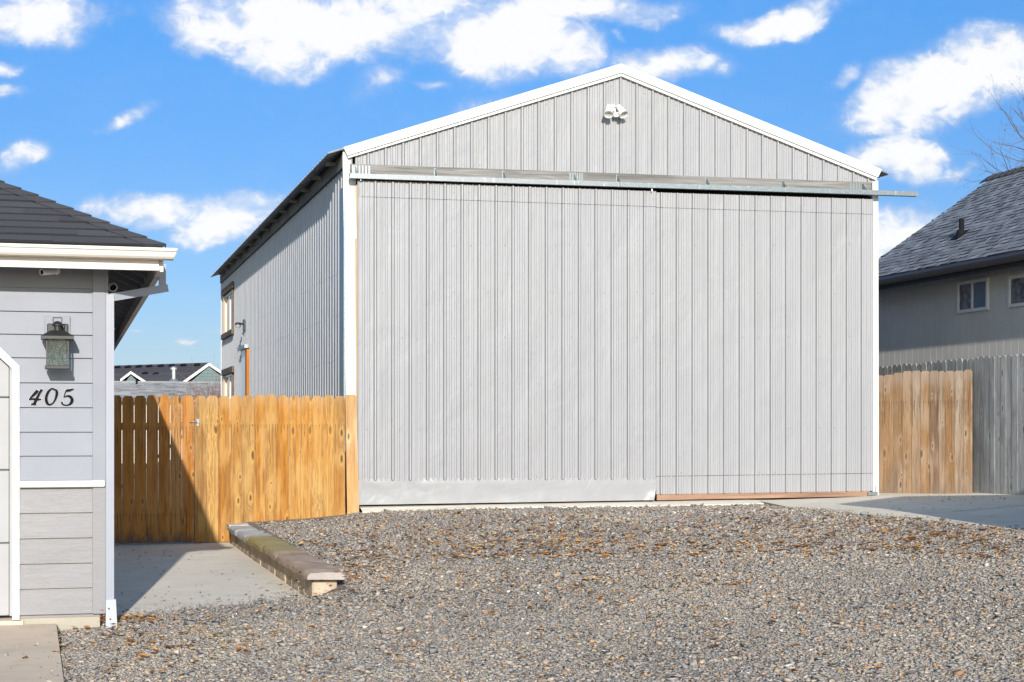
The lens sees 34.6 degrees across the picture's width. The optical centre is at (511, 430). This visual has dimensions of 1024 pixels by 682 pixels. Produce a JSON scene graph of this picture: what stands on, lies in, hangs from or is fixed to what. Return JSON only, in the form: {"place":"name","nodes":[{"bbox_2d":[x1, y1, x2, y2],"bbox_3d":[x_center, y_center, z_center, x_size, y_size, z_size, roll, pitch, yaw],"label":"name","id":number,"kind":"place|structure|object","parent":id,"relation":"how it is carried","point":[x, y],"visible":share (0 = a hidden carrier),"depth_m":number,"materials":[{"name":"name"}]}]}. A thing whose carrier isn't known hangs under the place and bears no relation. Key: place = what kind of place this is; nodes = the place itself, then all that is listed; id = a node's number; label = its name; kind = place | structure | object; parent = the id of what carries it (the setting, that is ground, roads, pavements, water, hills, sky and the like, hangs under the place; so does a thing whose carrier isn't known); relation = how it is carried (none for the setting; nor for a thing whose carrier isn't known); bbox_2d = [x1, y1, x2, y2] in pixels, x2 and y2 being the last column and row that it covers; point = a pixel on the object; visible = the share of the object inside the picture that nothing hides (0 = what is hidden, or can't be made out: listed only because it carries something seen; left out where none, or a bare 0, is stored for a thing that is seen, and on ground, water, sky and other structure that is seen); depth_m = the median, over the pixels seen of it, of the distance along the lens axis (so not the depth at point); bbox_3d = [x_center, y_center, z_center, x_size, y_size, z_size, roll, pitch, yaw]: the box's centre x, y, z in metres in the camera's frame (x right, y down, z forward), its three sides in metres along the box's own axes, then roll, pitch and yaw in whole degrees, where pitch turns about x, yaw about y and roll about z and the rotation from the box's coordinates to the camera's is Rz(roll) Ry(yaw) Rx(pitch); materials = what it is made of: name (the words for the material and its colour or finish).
{"place":"outdoors","nodes":[
{"label":"outdoors","id":0,"kind":"place"},
{"bbox_2d":[0,624,63,681],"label":"driveway","id":1,"kind":"structure","parent":0,"point":[25,638],"depth_m":10.36,"materials":[{"name":"concrete"}]},
{"bbox_2d":[114,362,220,381],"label":"green gabled house","id":2,"kind":"structure","parent":0,"point":[157,372],"depth_m":107.17,"materials":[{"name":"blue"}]},
{"bbox_2d":[114,380,220,462],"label":"neighboring building","id":3,"kind":"structure","parent":0,"point":[134,389],"depth_m":76.62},
{"bbox_2d":[0,0,1023,369],"label":"sky","id":4,"kind":"structure","parent":0,"point":[183,125],"materials":[{"name":"blue"}]},
{"bbox_2d":[4,461,1023,681],"bbox_3d":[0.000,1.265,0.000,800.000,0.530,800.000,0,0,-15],"label":"ground","id":5,"kind":"structure","parent":0,"point":[340,585],"depth_m":12.34,"materials":[{"name":"grey gravel"}]},
{"bbox_2d":[0,616,22,624],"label":"garage sill","id":6,"kind":"structure","parent":5,"relation":"on","point":[6,620],"depth_m":11.87,"materials":[{"name":"concrete"}]},
{"bbox_2d":[0,180,177,633],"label":"grey house","id":7,"kind":"structure","parent":5,"relation":"on","point":[57,512],"depth_m":11.93,"materials":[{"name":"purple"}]},
{"bbox_2d":[0,358,11,615],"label":"garage door","id":8,"kind":"structure","parent":7,"relation":"in","point":[5,372],"depth_m":11.91,"materials":[{"name":"paint"}]},
{"bbox_2d":[39,268,60,274],"bbox_3d":[-3.331,-1.149,11.866,0.059,0.072,0.181,0,0,27],"label":"bullet camera","id":9,"kind":"object","parent":7,"relation":"attached to","point":[51,271],"visible":0.96,"depth_m":11.83,"materials":[{"name":"white plastic"}]},
{"bbox_2d":[28,388,73,405],"bbox_3d":[-3.340,-0.244,11.917,0.322,0.133,0.012,0,0,-15],"label":"house number","id":10,"kind":"object","parent":7,"relation":"attached to","point":[37,398],"visible":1,"depth_m":11.91,"materials":[{"name":"black metal"}]},
{"bbox_2d":[41,316,73,369],"bbox_3d":[-3.265,-0.634,11.808,0.228,0.392,0.281,0,0,-15],"label":"wall lantern","id":11,"kind":"object","parent":7,"relation":"attached to","point":[56,336],"depth_m":11.82,"materials":[{"name":"grey metal"}]},
{"bbox_2d":[108,279,117,291],"bbox_3d":[-3.059,-1.105,12.485,0.068,0.115,0.184,0,0,-35],"label":"bullet camera","id":12,"kind":"object","parent":7,"relation":"attached to","point":[112,286],"visible":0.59,"depth_m":12.43,"materials":[{"name":"white plastic"}]},
{"bbox_2d":[157,356,220,404],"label":"bare shrub","id":13,"kind":"object","parent":5,"relation":"on","point":[218,397],"visible":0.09,"depth_m":46.18,"materials":[{"name":"brown plant"}]},
{"bbox_2d":[103,536,306,624],"bbox_3d":[-3.694,1.465,16.970,2.180,0.150,9.750,0,0,-15],"label":"concrete pad","id":14,"kind":"object","parent":5,"relation":"on","point":[204,566],"visible":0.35,"depth_m":15.81,"materials":[{"name":"grey concrete"}]},
{"bbox_2d":[194,394,358,542],"bbox_3d":[-2.957,0.482,20.727,2.060,1.876,0.146,0,0,-14],"label":"wooden fence","id":15,"kind":"object","parent":5,"relation":"on","point":[270,457],"visible":0.82,"depth_m":20.65,"materials":[{"name":"orange wood"}]},
{"bbox_2d":[114,395,198,542],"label":"wooden gate","id":16,"kind":"structure","parent":15,"relation":"attached to","point":[174,512],"depth_m":20.27,"materials":[{"name":"orange wood"}]},
{"bbox_2d":[227,523,345,597],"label":"retaining wall","id":17,"kind":"structure","parent":5,"relation":"on","point":[268,552],"depth_m":15.44,"materials":[{"name":"beige concrete"}]},
{"bbox_2d":[22,504,1023,677],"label":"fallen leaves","id":18,"kind":"object","parent":5,"relation":"on","point":[604,554],"visible":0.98,"depth_m":14.72,"materials":[{"name":"brown plant"}]},
{"bbox_2d":[208,503,911,637],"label":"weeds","id":19,"kind":"object","parent":5,"relation":"on","point":[639,506],"visible":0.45,"depth_m":18.52,"materials":[{"name":"plant"}]},
{"bbox_2d":[878,166,1023,366],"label":"taupe house","id":20,"kind":"structure","parent":5,"relation":"on","point":[951,284],"depth_m":27.13,"materials":[{"name":"grey"}]},
{"bbox_2d":[957,277,988,313],"bbox_3d":[7.347,-2.147,26.216,0.033,0.506,0.919,0,0,-15],"label":"window","id":21,"kind":"structure","parent":20,"relation":"in","point":[972,295],"depth_m":26.18,"materials":[{"name":"white plastic"}]},
{"bbox_2d":[1008,274,1023,307],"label":"window","id":22,"kind":"structure","parent":20,"relation":"in","point":[1015,282],"depth_m":25.01,"materials":[{"name":"white glass"}]},
{"bbox_2d":[945,75,1023,199],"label":"bare tree","id":23,"kind":"object","parent":5,"relation":"on","point":[1021,137],"visible":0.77,"depth_m":42.51,"materials":[{"name":"brown plant"}]},
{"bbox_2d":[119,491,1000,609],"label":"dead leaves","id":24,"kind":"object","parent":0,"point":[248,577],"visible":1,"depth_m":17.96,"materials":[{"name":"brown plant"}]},
{"bbox_2d":[359,493,1023,530],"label":"concrete apron","id":25,"kind":"object","parent":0,"point":[1005,510],"visible":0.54,"depth_m":21.08,"materials":[{"name":"grey concrete"}]},
{"bbox_2d":[211,64,917,511],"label":"metal barn","id":26,"kind":"structure","parent":25,"relation":"on","point":[565,290],"depth_m":22.01,"materials":[{"name":"paint"}]},
{"bbox_2d":[221,281,233,339],"bbox_3d":[-6.202,-2.612,36.119,0.165,1.119,2.513,0,0,-15],"label":"window","id":27,"kind":"structure","parent":26,"relation":"in","point":[228,300],"depth_m":36.29,"materials":[{"name":"white glass"}]},
{"bbox_2d":[221,366,233,398],"bbox_3d":[-6.202,-0.344,36.119,0.165,2.049,2.513,0,0,-15],"label":"window","id":28,"kind":"structure","parent":26,"relation":"in","point":[228,380],"depth_m":36.29,"materials":[{"name":"white glass"}]},
{"bbox_2d":[235,319,244,330],"bbox_3d":[-5.433,-2.103,32.794,0.196,0.220,0.200,0,0,-15],"label":"security lamp","id":29,"kind":"object","parent":26,"relation":"attached to","point":[238,324],"visible":1,"depth_m":32.75,"materials":[{"name":"grey metal"}]},
{"bbox_2d":[238,344,248,397],"bbox_3d":[-5.317,-0.256,32.720,0.160,2.852,1.283,0,0,-15],"label":"side door","id":30,"kind":"structure","parent":26,"relation":"in","point":[244,351],"depth_m":32.40,"materials":[{"name":"white wood"}]},
{"bbox_2d":[357,179,655,504],"bbox_3d":[-0.019,-1.151,21.544,4.054,4.207,0.117,0,0,-15],"label":"sliding door","id":31,"kind":"structure","parent":26,"relation":"in","point":[506,335],"depth_m":21.53,"materials":[{"name":"paint"}]},
{"bbox_2d":[604,104,627,117],"bbox_3d":[1.365,-4.258,21.897,0.343,0.220,0.259,0,0,-15],"label":"floodlight","id":32,"kind":"object","parent":26,"relation":"attached to","point":[610,111],"visible":1,"depth_m":21.87,"materials":[{"name":"white plastic"}]},
{"bbox_2d":[656,192,877,499],"bbox_3d":[3.515,-1.143,22.521,3.271,4.162,0.087,0,0,-15],"label":"sliding door","id":33,"kind":"structure","parent":26,"relation":"in","point":[764,304],"depth_m":22.49,"materials":[{"name":"paint"}]},
{"bbox_2d":[879,370,971,493],"bbox_3d":[5.757,0.064,23.019,0.055,1.805,1.611,0,0,-41],"label":"wooden fence","id":34,"kind":"object","parent":25,"relation":"on","point":[925,432],"visible":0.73,"depth_m":22.95,"materials":[{"name":"brown wood"}]},
{"bbox_2d":[879,354,1023,494],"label":"grey fence","id":35,"kind":"object","parent":25,"relation":"on","point":[997,424],"visible":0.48,"depth_m":22.10,"materials":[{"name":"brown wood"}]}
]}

